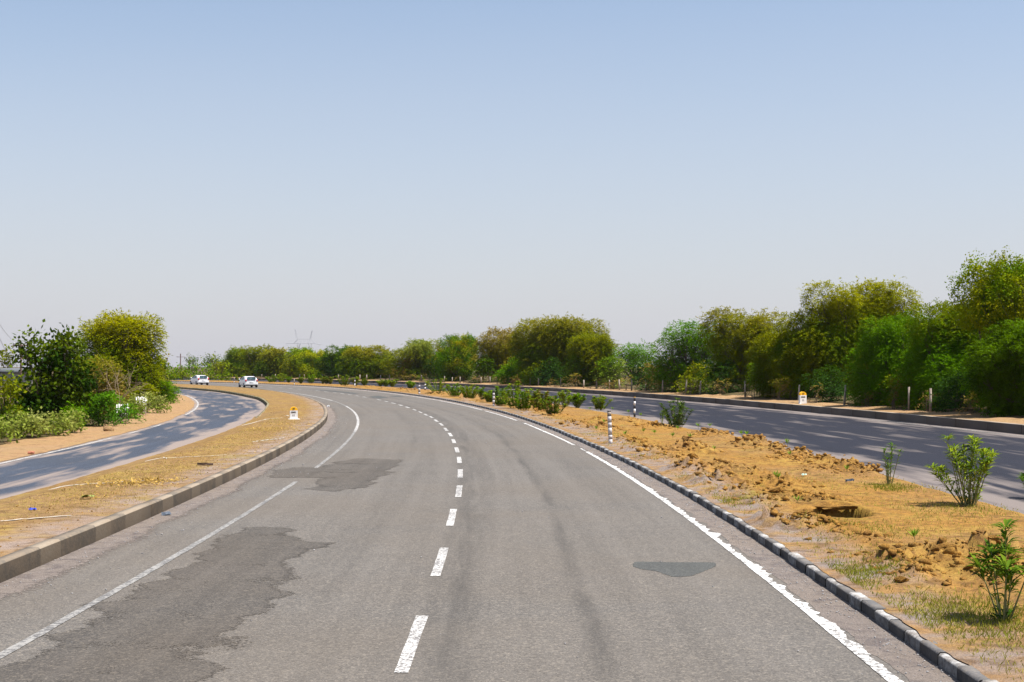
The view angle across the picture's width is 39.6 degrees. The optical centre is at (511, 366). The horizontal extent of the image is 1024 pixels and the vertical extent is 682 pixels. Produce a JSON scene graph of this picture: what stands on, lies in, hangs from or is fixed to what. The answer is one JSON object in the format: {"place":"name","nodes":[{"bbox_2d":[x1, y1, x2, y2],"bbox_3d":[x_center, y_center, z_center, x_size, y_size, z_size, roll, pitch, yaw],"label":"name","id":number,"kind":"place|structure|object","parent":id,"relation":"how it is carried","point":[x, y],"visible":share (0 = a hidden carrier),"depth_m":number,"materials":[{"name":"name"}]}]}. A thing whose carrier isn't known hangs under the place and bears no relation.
{"place":"outdoors","nodes":[
{"label":"outdoors","id":0,"kind":"place"},
{"bbox_2d":[0,393,194,461],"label":"verge","id":1,"kind":"structure","parent":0,"point":[13,450],"depth_m":51.33,"materials":[{"name":"soil"}]},
{"bbox_2d":[0,417,21,442],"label":"pale bush","id":2,"kind":"object","parent":1,"relation":"on","point":[4,428],"visible":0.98,"depth_m":45.97,"materials":[{"name":"green plant"}]},
{"bbox_2d":[0,339,23,367],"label":"distant tree","id":3,"kind":"object","parent":1,"relation":"on","point":[3,361],"visible":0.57,"depth_m":160.21,"materials":[{"name":"green plant"}]},
{"bbox_2d":[0,365,29,420],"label":"broadleaf tree","id":4,"kind":"object","parent":1,"relation":"on","point":[9,387],"visible":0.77,"depth_m":53.95,"materials":[{"name":"green plant"}]},
{"bbox_2d":[0,368,36,387],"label":"building","id":5,"kind":"structure","parent":1,"relation":"on","point":[16,373],"depth_m":148.00,"materials":[{"name":"paint"}]},
{"bbox_2d":[1,408,57,438],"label":"pale bush","id":6,"kind":"object","parent":1,"relation":"on","point":[30,424],"visible":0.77,"depth_m":48.90,"materials":[{"name":"green plant"}]},
{"bbox_2d":[7,319,103,424],"bbox_3d":[-18.502,0.489,57.975,4.542,5.065,3.611,0,0,0],"label":"broadleaf tree","id":7,"kind":"object","parent":1,"relation":"on","point":[47,388],"visible":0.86,"depth_m":57.66,"materials":[{"name":"green plant"}]},
{"bbox_2d":[28,406,84,435],"bbox_3d":[-16.358,2.053,50.963,1.805,1.311,1.980,0,0,-31],"label":"pale bush","id":8,"kind":"object","parent":1,"relation":"on","point":[64,424],"visible":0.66,"depth_m":50.97,"materials":[{"name":"green plant"}]},
{"bbox_2d":[55,405,90,432],"bbox_3d":[-16.438,2.041,53.043,1.371,1.224,1.224,0,0,-30],"label":"pale bush","id":9,"kind":"object","parent":1,"relation":"on","point":[76,413],"visible":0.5,"depth_m":53.04,"materials":[{"name":"green plant"}]},
{"bbox_2d":[61,399,88,427],"bbox_3d":[-17.309,2.039,55.994,1.506,1.554,1.556,0,0,-44],"label":"green shrub","id":10,"kind":"object","parent":1,"relation":"on","point":[76,408],"visible":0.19,"depth_m":55.86,"materials":[{"name":"green plant"}]},
{"bbox_2d":[0,387,151,443],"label":"undergrowth","id":11,"kind":"object","parent":1,"relation":"on","point":[27,436],"visible":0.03,"depth_m":50.63,"materials":[{"name":"plant"}]},
{"bbox_2d":[73,354,113,392],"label":"thorn tree","id":12,"kind":"object","parent":1,"relation":"on","point":[103,357],"visible":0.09,"depth_m":84.06,"materials":[{"name":"green plant"}]},
{"bbox_2d":[79,390,128,426],"bbox_3d":[-17.113,2.015,59.112,2.401,2.182,2.290,0,0,0],"label":"green shrub","id":13,"kind":"object","parent":1,"relation":"on","point":[95,415],"visible":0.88,"depth_m":58.93,"materials":[{"name":"green plant"}]},
{"bbox_2d":[80,354,129,413],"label":"brown shrub","id":14,"kind":"object","parent":1,"relation":"on","point":[101,387],"visible":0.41,"depth_m":69.91,"materials":[{"name":"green plant"}]},
{"bbox_2d":[70,307,173,398],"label":"thorn tree","id":15,"kind":"object","parent":1,"relation":"on","point":[129,341],"visible":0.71,"depth_m":95.31,"materials":[{"name":"green plant"}]},
{"bbox_2d":[102,403,145,423],"bbox_3d":[-17.045,2.230,62.099,1.852,1.384,1.844,0,0,35],"label":"green shrub","id":16,"kind":"object","parent":1,"relation":"on","point":[124,408],"visible":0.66,"depth_m":61.96,"materials":[{"name":"green plant"}]},
{"bbox_2d":[101,359,151,406],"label":"bare tree","id":17,"kind":"object","parent":1,"relation":"on","point":[129,382],"visible":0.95,"depth_m":65.89,"materials":[{"name":"brown plant"}]},
{"bbox_2d":[113,393,150,418],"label":"pale bush","id":18,"kind":"object","parent":1,"relation":"on","point":[137,403],"visible":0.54,"depth_m":67.81,"materials":[{"name":"green plant"}]},
{"bbox_2d":[121,382,161,406],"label":"green shrub","id":19,"kind":"object","parent":1,"relation":"on","point":[148,386],"visible":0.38,"depth_m":83.79,"materials":[{"name":"green plant"}]},
{"bbox_2d":[130,386,171,412],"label":"pale bush","id":20,"kind":"object","parent":1,"relation":"on","point":[153,401],"visible":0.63,"depth_m":75.87,"materials":[{"name":"green plant"}]},
{"bbox_2d":[150,354,174,393],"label":"thorn tree","id":21,"kind":"object","parent":1,"relation":"on","point":[164,373],"visible":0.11,"depth_m":100.14,"materials":[{"name":"green plant"}]},
{"bbox_2d":[149,381,179,402],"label":"green shrub","id":22,"kind":"object","parent":1,"relation":"on","point":[168,386],"visible":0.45,"depth_m":95.86,"materials":[{"name":"green plant"}]},
{"bbox_2d":[0,388,265,498],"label":"service road","id":23,"kind":"structure","parent":0,"point":[209,413],"depth_m":45.06,"materials":[{"name":"grey asphalt"}]},
{"bbox_2d":[0,384,323,556],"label":"island soil","id":24,"kind":"structure","parent":0,"point":[32,533],"depth_m":29.89,"materials":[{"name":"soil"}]},
{"bbox_2d":[0,405,320,552],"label":"island pebbles","id":25,"kind":"object","parent":24,"relation":"on","point":[159,467],"visible":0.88,"depth_m":31.95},
{"bbox_2d":[70,422,309,498],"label":"leaf litter","id":26,"kind":"object","parent":24,"relation":"on","point":[153,480],"visible":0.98,"depth_m":27.89,"materials":[{"name":"brown plant"}]},
{"bbox_2d":[0,367,853,589],"bbox_3d":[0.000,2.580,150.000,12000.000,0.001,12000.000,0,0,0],"label":"ground","id":27,"kind":"structure","parent":0,"point":[326,373],"depth_m":683.90,"materials":[{"name":"soil"}]},
{"bbox_2d":[0,383,327,582],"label":"island kerb","id":28,"kind":"structure","parent":27,"relation":"on","point":[21,561],"depth_m":22.05,"materials":[{"name":"concrete"}]},
{"bbox_2d":[184,354,200,373],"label":"distant tree","id":29,"kind":"object","parent":27,"relation":"on","point":[196,362],"visible":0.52,"depth_m":419.66,"materials":[{"name":"green plant"}]},
{"bbox_2d":[184,357,211,378],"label":"distant tree","id":30,"kind":"object","parent":27,"relation":"on","point":[202,369],"visible":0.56,"depth_m":279.78,"materials":[{"name":"green plant"}]},
{"bbox_2d":[200,351,220,373],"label":"distant tree","id":31,"kind":"object","parent":27,"relation":"on","point":[203,362],"visible":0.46,"depth_m":429.42,"materials":[{"name":"green plant"}]},
{"bbox_2d":[207,353,229,379],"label":"distant tree","id":32,"kind":"object","parent":27,"relation":"on","point":[225,365],"visible":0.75,"depth_m":269.71,"materials":[{"name":"green plant"}]},
{"bbox_2d":[175,387,268,417],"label":"service road kerb","id":33,"kind":"structure","parent":27,"relation":"on","point":[265,402],"depth_m":124.55,"materials":[{"name":"concrete"}]},
{"bbox_2d":[171,381,997,681],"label":"median kerb","id":34,"kind":"structure","parent":27,"relation":"on","point":[960,671],"depth_m":16.28,"materials":[{"name":"black concrete"}]},
{"bbox_2d":[165,377,1023,434],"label":"opposite kerb","id":35,"kind":"structure","parent":27,"relation":"on","point":[1014,428],"depth_m":76.83,"materials":[{"name":"grey concrete"}]},
{"bbox_2d":[0,381,959,681],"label":"road","id":36,"kind":"structure","parent":0,"point":[436,555],"depth_m":16.39,"materials":[{"name":"grey asphalt"}]},
{"bbox_2d":[190,375,208,384],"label":"hatchback car","id":37,"kind":"object","parent":36,"relation":"on","point":[199,379],"visible":0.99,"depth_m":191.01,"materials":[{"name":"white paint"}]},
{"bbox_2d":[238,376,257,387],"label":"hatchback car","id":38,"kind":"object","parent":36,"relation":"on","point":[251,381],"visible":1,"depth_m":169.08,"materials":[{"name":"white paint"}]},
{"bbox_2d":[1,418,956,681],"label":"grit","id":39,"kind":"object","parent":36,"relation":"on","point":[623,468],"visible":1,"depth_m":21.24,"materials":[{"name":"gravel"}]},
{"bbox_2d":[0,0,1023,366],"label":"sky","id":40,"kind":"structure","parent":0,"point":[253,173],"materials":[{"name":"blue"}]},
{"bbox_2d":[170,380,1023,681],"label":"median soil","id":41,"kind":"structure","parent":0,"point":[766,522],"depth_m":23.14,"materials":[{"name":"brown soil"}]},
{"bbox_2d":[422,377,448,391],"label":"oleander","id":42,"kind":"object","parent":41,"relation":"on","point":[440,387],"visible":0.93,"depth_m":120.64,"materials":[{"name":"green plant"}]},
{"bbox_2d":[443,383,464,396],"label":"oleander","id":43,"kind":"object","parent":41,"relation":"on","point":[455,393],"visible":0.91,"depth_m":112.91,"materials":[{"name":"green plant"}]},
{"bbox_2d":[459,384,479,398],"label":"oleander","id":44,"kind":"object","parent":41,"relation":"on","point":[469,394],"visible":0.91,"depth_m":104.37,"materials":[{"name":"green plant"}]},
{"bbox_2d":[488,385,511,405],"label":"oleander","id":45,"kind":"object","parent":41,"relation":"on","point":[500,401],"visible":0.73,"depth_m":86.39,"materials":[{"name":"green plant"}]},
{"bbox_2d":[500,381,523,407],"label":"oleander","id":46,"kind":"object","parent":41,"relation":"on","point":[511,391],"visible":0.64,"depth_m":81.38,"materials":[{"name":"green plant"}]},
{"bbox_2d":[510,388,536,409],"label":"oleander","id":47,"kind":"object","parent":41,"relation":"on","point":[524,404],"visible":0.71,"depth_m":77.78,"materials":[{"name":"green plant"}]},
{"bbox_2d":[525,389,553,410],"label":"oleander","id":48,"kind":"object","parent":41,"relation":"on","point":[534,399],"visible":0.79,"depth_m":75.17,"materials":[{"name":"green plant"}]},
{"bbox_2d":[539,395,567,413],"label":"oleander","id":49,"kind":"object","parent":41,"relation":"on","point":[555,409],"visible":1,"depth_m":68.62,"materials":[{"name":"green plant"}]},
{"bbox_2d":[556,389,574,406],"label":"oleander","id":50,"kind":"object","parent":41,"relation":"on","point":[563,398],"visible":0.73,"depth_m":84.31,"materials":[{"name":"green plant"}]},
{"bbox_2d":[566,393,585,407],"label":"oleander","id":51,"kind":"object","parent":41,"relation":"on","point":[577,400],"visible":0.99,"depth_m":82.38,"materials":[{"name":"green plant"}]},
{"bbox_2d":[591,395,611,410],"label":"oleander","id":52,"kind":"object","parent":41,"relation":"on","point":[599,404],"visible":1,"depth_m":77.79,"materials":[{"name":"green plant"}]},
{"bbox_2d":[607,411,612,443],"bbox_3d":[3.010,1.885,43.722,0.107,1.054,0.075,-3,1,-11],"label":"delineator post","id":53,"kind":"object","parent":41,"relation":"on","point":[609,427],"visible":0.98,"depth_m":43.69,"materials":[{"name":"grey paint"}]},
{"bbox_2d":[276,382,1023,605],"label":"soil clods","id":54,"kind":"object","parent":41,"relation":"on","point":[927,568],"visible":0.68,"depth_m":27.10,"materials":[{"name":"brown soil"}]},
{"bbox_2d":[659,397,693,426],"bbox_3d":[6.471,1.814,56.042,1.467,1.196,1.445,0,0,0],"label":"oleander","id":55,"kind":"object","parent":41,"relation":"on","point":[678,421],"visible":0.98,"depth_m":55.97,"materials":[{"name":"green plant"}]},
{"bbox_2d":[541,417,1023,681],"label":"median grass","id":56,"kind":"structure","parent":41,"relation":"on","point":[852,569],"depth_m":15.06,"materials":[{"name":"yellow plant"}]},
{"bbox_2d":[814,505,857,509],"bbox_3d":[5.321,2.317,23.379,0.742,0.082,0.322,0,0,0],"label":"earth clod","id":57,"kind":"object","parent":41,"relation":"on","point":[835,507],"visible":1,"depth_m":23.28,"materials":[{"name":"brown soil"}]},
{"bbox_2d":[878,442,902,483],"bbox_3d":[7.615,1.960,28.732,0.513,0.898,0.562,0,0,-22],"label":"oleander","id":58,"kind":"object","parent":41,"relation":"on","point":[888,465],"visible":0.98,"depth_m":28.68,"materials":[{"name":"green plant"}]},
{"bbox_2d":[930,542,956,551],"bbox_3d":[5.230,2.204,17.241,0.321,0.147,0.200,6,11,0],"label":"earth clod","id":59,"kind":"object","parent":41,"relation":"on","point":[942,546],"visible":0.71,"depth_m":17.19,"materials":[{"name":"brown soil"}]},
{"bbox_2d":[925,433,1001,505],"bbox_3d":[7.805,1.768,24.479,1.376,1.294,1.304,0,0,0],"label":"oleander","id":60,"kind":"object","parent":41,"relation":"on","point":[983,467],"visible":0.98,"depth_m":24.35,"materials":[{"name":"green plant"}]},
{"bbox_2d":[964,518,1023,620],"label":"oleander","id":61,"kind":"object","parent":41,"relation":"on","point":[1004,549],"visible":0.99,"depth_m":13.30,"materials":[{"name":"green plant"}]},
{"bbox_2d":[171,379,1023,513],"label":"opposite road","id":62,"kind":"structure","parent":0,"point":[920,445],"depth_m":51.60,"materials":[{"name":"grey asphalt"}]},
{"bbox_2d":[224,377,1023,423],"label":"verge","id":63,"kind":"structure","parent":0,"point":[1017,419],"depth_m":78.72,"materials":[{"name":"soil"}]},
{"bbox_2d":[212,345,249,376],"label":"roadside tree","id":64,"kind":"object","parent":63,"relation":"on","point":[232,356],"visible":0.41,"depth_m":283.78,"materials":[{"name":"green plant"}]},
{"bbox_2d":[231,343,275,376],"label":"roadside tree","id":65,"kind":"object","parent":63,"relation":"on","point":[249,368],"visible":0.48,"depth_m":278.79,"materials":[{"name":"green plant"}]},
{"bbox_2d":[253,358,271,377],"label":"roadside shrub","id":66,"kind":"object","parent":63,"relation":"on","point":[263,370],"visible":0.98,"depth_m":268.64,"materials":[{"name":"green plant"}]},
{"bbox_2d":[253,346,289,377],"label":"roadside tree","id":67,"kind":"object","parent":63,"relation":"on","point":[274,357],"visible":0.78,"depth_m":268.75,"materials":[{"name":"green plant"}]},
{"bbox_2d":[279,357,300,377],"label":"roadside shrub","id":68,"kind":"object","parent":63,"relation":"on","point":[288,366],"visible":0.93,"depth_m":258.13,"materials":[{"name":"green plant"}]},
{"bbox_2d":[281,345,314,377],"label":"roadside tree","id":69,"kind":"object","parent":63,"relation":"on","point":[294,352],"visible":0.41,"depth_m":259.46,"materials":[{"name":"green plant"}]},
{"bbox_2d":[297,349,332,378],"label":"roadside tree","id":70,"kind":"object","parent":63,"relation":"on","point":[308,364],"visible":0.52,"depth_m":250.66,"materials":[{"name":"green plant"}]},
{"bbox_2d":[322,358,341,378],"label":"roadside shrub","id":71,"kind":"object","parent":63,"relation":"on","point":[329,365],"visible":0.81,"depth_m":240.74,"materials":[{"name":"green plant"}]},
{"bbox_2d":[311,343,357,378],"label":"roadside tree","id":72,"kind":"object","parent":63,"relation":"on","point":[335,356],"visible":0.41,"depth_m":241.49,"materials":[{"name":"green plant"}]},
{"bbox_2d":[334,345,397,379],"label":"roadside tree","id":73,"kind":"object","parent":63,"relation":"on","point":[371,360],"visible":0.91,"depth_m":228.68,"materials":[{"name":"green plant"}]},
{"bbox_2d":[390,356,415,380],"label":"roadside shrub","id":74,"kind":"object","parent":63,"relation":"on","point":[396,370],"visible":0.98,"depth_m":211.48,"materials":[{"name":"green plant"}]},
{"bbox_2d":[382,338,446,380],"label":"roadside tree","id":75,"kind":"object","parent":63,"relation":"on","point":[416,350],"visible":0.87,"depth_m":212.16,"materials":[{"name":"green plant"}]},
{"bbox_2d":[418,354,441,377],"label":"roadside tree","id":76,"kind":"object","parent":63,"relation":"on","point":[428,366],"visible":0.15,"depth_m":211.90,"materials":[{"name":"green plant"}]},
{"bbox_2d":[422,357,443,381],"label":"roadside shrub","id":77,"kind":"object","parent":63,"relation":"on","point":[432,361],"visible":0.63,"depth_m":199.21,"materials":[{"name":"green plant"}]},
{"bbox_2d":[434,331,478,381],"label":"roadside tree","id":78,"kind":"object","parent":63,"relation":"on","point":[453,360],"visible":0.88,"depth_m":194.11,"materials":[{"name":"green plant"}]},
{"bbox_2d":[466,355,497,382],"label":"roadside shrub","id":79,"kind":"object","parent":63,"relation":"on","point":[482,369],"visible":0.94,"depth_m":180.57,"materials":[{"name":"green plant"}]},
{"bbox_2d":[468,326,524,381],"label":"roadside tree","id":80,"kind":"object","parent":63,"relation":"on","point":[498,352],"visible":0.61,"depth_m":182.21,"materials":[{"name":"green plant"}]},
{"bbox_2d":[491,357,544,383],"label":"shrub","id":81,"kind":"object","parent":63,"relation":"on","point":[507,372],"visible":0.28,"depth_m":167.73,"materials":[{"name":"green plant"}]},
{"bbox_2d":[529,356,568,385],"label":"roadside shrub","id":82,"kind":"object","parent":63,"relation":"on","point":[554,370],"visible":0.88,"depth_m":155.48,"materials":[{"name":"green plant"}]},
{"bbox_2d":[506,312,610,384],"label":"roadside tree","id":83,"kind":"object","parent":63,"relation":"on","point":[544,339],"visible":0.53,"depth_m":158.77,"materials":[{"name":"green plant"}]},
{"bbox_2d":[165,373,992,412],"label":"undergrowth","id":84,"kind":"object","parent":63,"relation":"on","point":[728,393],"visible":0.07,"depth_m":119.80,"materials":[{"name":"plant"}]},
{"bbox_2d":[561,355,597,386],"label":"roadside shrub","id":85,"kind":"object","parent":63,"relation":"on","point":[575,366],"visible":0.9,"depth_m":145.59,"materials":[{"name":"green plant"}]},
{"bbox_2d":[563,330,621,386],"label":"roadside tree","id":86,"kind":"object","parent":63,"relation":"on","point":[590,349],"visible":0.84,"depth_m":145.63,"materials":[{"name":"green plant"}]},
{"bbox_2d":[591,356,631,388],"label":"roadside shrub","id":87,"kind":"object","parent":63,"relation":"on","point":[610,370],"visible":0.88,"depth_m":135.41,"materials":[{"name":"green plant"}]},
{"bbox_2d":[605,338,660,384],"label":"roadside tree","id":88,"kind":"object","parent":63,"relation":"on","point":[631,356],"visible":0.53,"depth_m":142.52,"materials":[{"name":"green plant"}]},
{"bbox_2d":[626,356,665,390],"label":"roadside shrub","id":89,"kind":"object","parent":63,"relation":"on","point":[639,375],"visible":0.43,"depth_m":124.70,"materials":[{"name":"green plant"}]},
{"bbox_2d":[639,358,680,391],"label":"roadside shrub","id":90,"kind":"object","parent":63,"relation":"on","point":[657,379],"visible":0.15,"depth_m":120.04,"materials":[{"name":"green plant"}]},
{"bbox_2d":[639,318,718,392],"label":"roadside tree","id":91,"kind":"object","parent":63,"relation":"on","point":[675,369],"visible":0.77,"depth_m":116.62,"materials":[{"name":"green plant"}]},
{"bbox_2d":[673,360,714,393],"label":"roadside shrub","id":92,"kind":"object","parent":63,"relation":"on","point":[692,391],"visible":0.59,"depth_m":111.75,"materials":[{"name":"green plant"}]},
{"bbox_2d":[692,359,746,394],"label":"roadside shrub","id":93,"kind":"object","parent":63,"relation":"on","point":[715,390],"visible":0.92,"depth_m":106.00,"materials":[{"name":"green plant"}]},
{"bbox_2d":[695,305,788,392],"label":"roadside tree","id":94,"kind":"object","parent":63,"relation":"on","point":[739,337],"visible":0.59,"depth_m":107.07,"materials":[{"name":"green plant"}]},
{"bbox_2d":[745,330,825,398],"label":"roadside tree","id":95,"kind":"object","parent":63,"relation":"on","point":[758,378],"visible":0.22,"depth_m":93.43,"materials":[{"name":"green plant"}]},
{"bbox_2d":[768,364,823,399],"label":"roadside shrub","id":96,"kind":"object","parent":63,"relation":"on","point":[780,382],"visible":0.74,"depth_m":90.23,"materials":[{"name":"green plant"}]},
{"bbox_2d":[798,365,850,402],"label":"roadside shrub","id":97,"kind":"object","parent":63,"relation":"on","point":[831,394],"visible":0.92,"depth_m":83.61,"materials":[{"name":"green plant"}]},
{"bbox_2d":[761,274,926,396],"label":"roadside tree","id":98,"kind":"object","parent":63,"relation":"on","point":[827,335],"visible":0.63,"depth_m":89.94,"materials":[{"name":"green plant"}]},
{"bbox_2d":[842,311,935,405],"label":"roadside tree","id":99,"kind":"object","parent":63,"relation":"on","point":[883,345],"visible":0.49,"depth_m":74.77,"materials":[{"name":"green plant"}]},
{"bbox_2d":[883,379,907,409],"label":"dry bush","id":100,"kind":"object","parent":63,"relation":"on","point":[894,399],"visible":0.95,"depth_m":71.01,"materials":[{"name":"green plant"}]},
{"bbox_2d":[879,366,935,408],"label":"roadside shrub","id":101,"kind":"object","parent":63,"relation":"on","point":[888,399],"visible":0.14,"depth_m":71.94,"materials":[{"name":"green plant"}]},
{"bbox_2d":[890,297,988,417],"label":"roadside tree","id":102,"kind":"object","parent":63,"relation":"on","point":[941,343],"visible":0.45,"depth_m":69.47,"materials":[{"name":"green plant"}]},
{"bbox_2d":[926,365,987,412],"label":"roadside shrub","id":103,"kind":"object","parent":63,"relation":"on","point":[954,380],"visible":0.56,"depth_m":66.52,"materials":[{"name":"green plant"}]},
{"bbox_2d":[956,391,982,413],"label":"dry bush","id":104,"kind":"object","parent":63,"relation":"on","point":[966,400],"visible":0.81,"depth_m":62.14,"materials":[{"name":"green plant"}]},
{"bbox_2d":[944,245,1023,410],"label":"roadside tree","id":105,"kind":"object","parent":63,"relation":"on","point":[997,296],"visible":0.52,"depth_m":63.00,"materials":[{"name":"green plant"}]},
{"bbox_2d":[957,317,1023,416],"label":"roadside tree","id":106,"kind":"object","parent":63,"relation":"on","point":[1003,364],"visible":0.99,"depth_m":59.33,"materials":[{"name":"green plant"}]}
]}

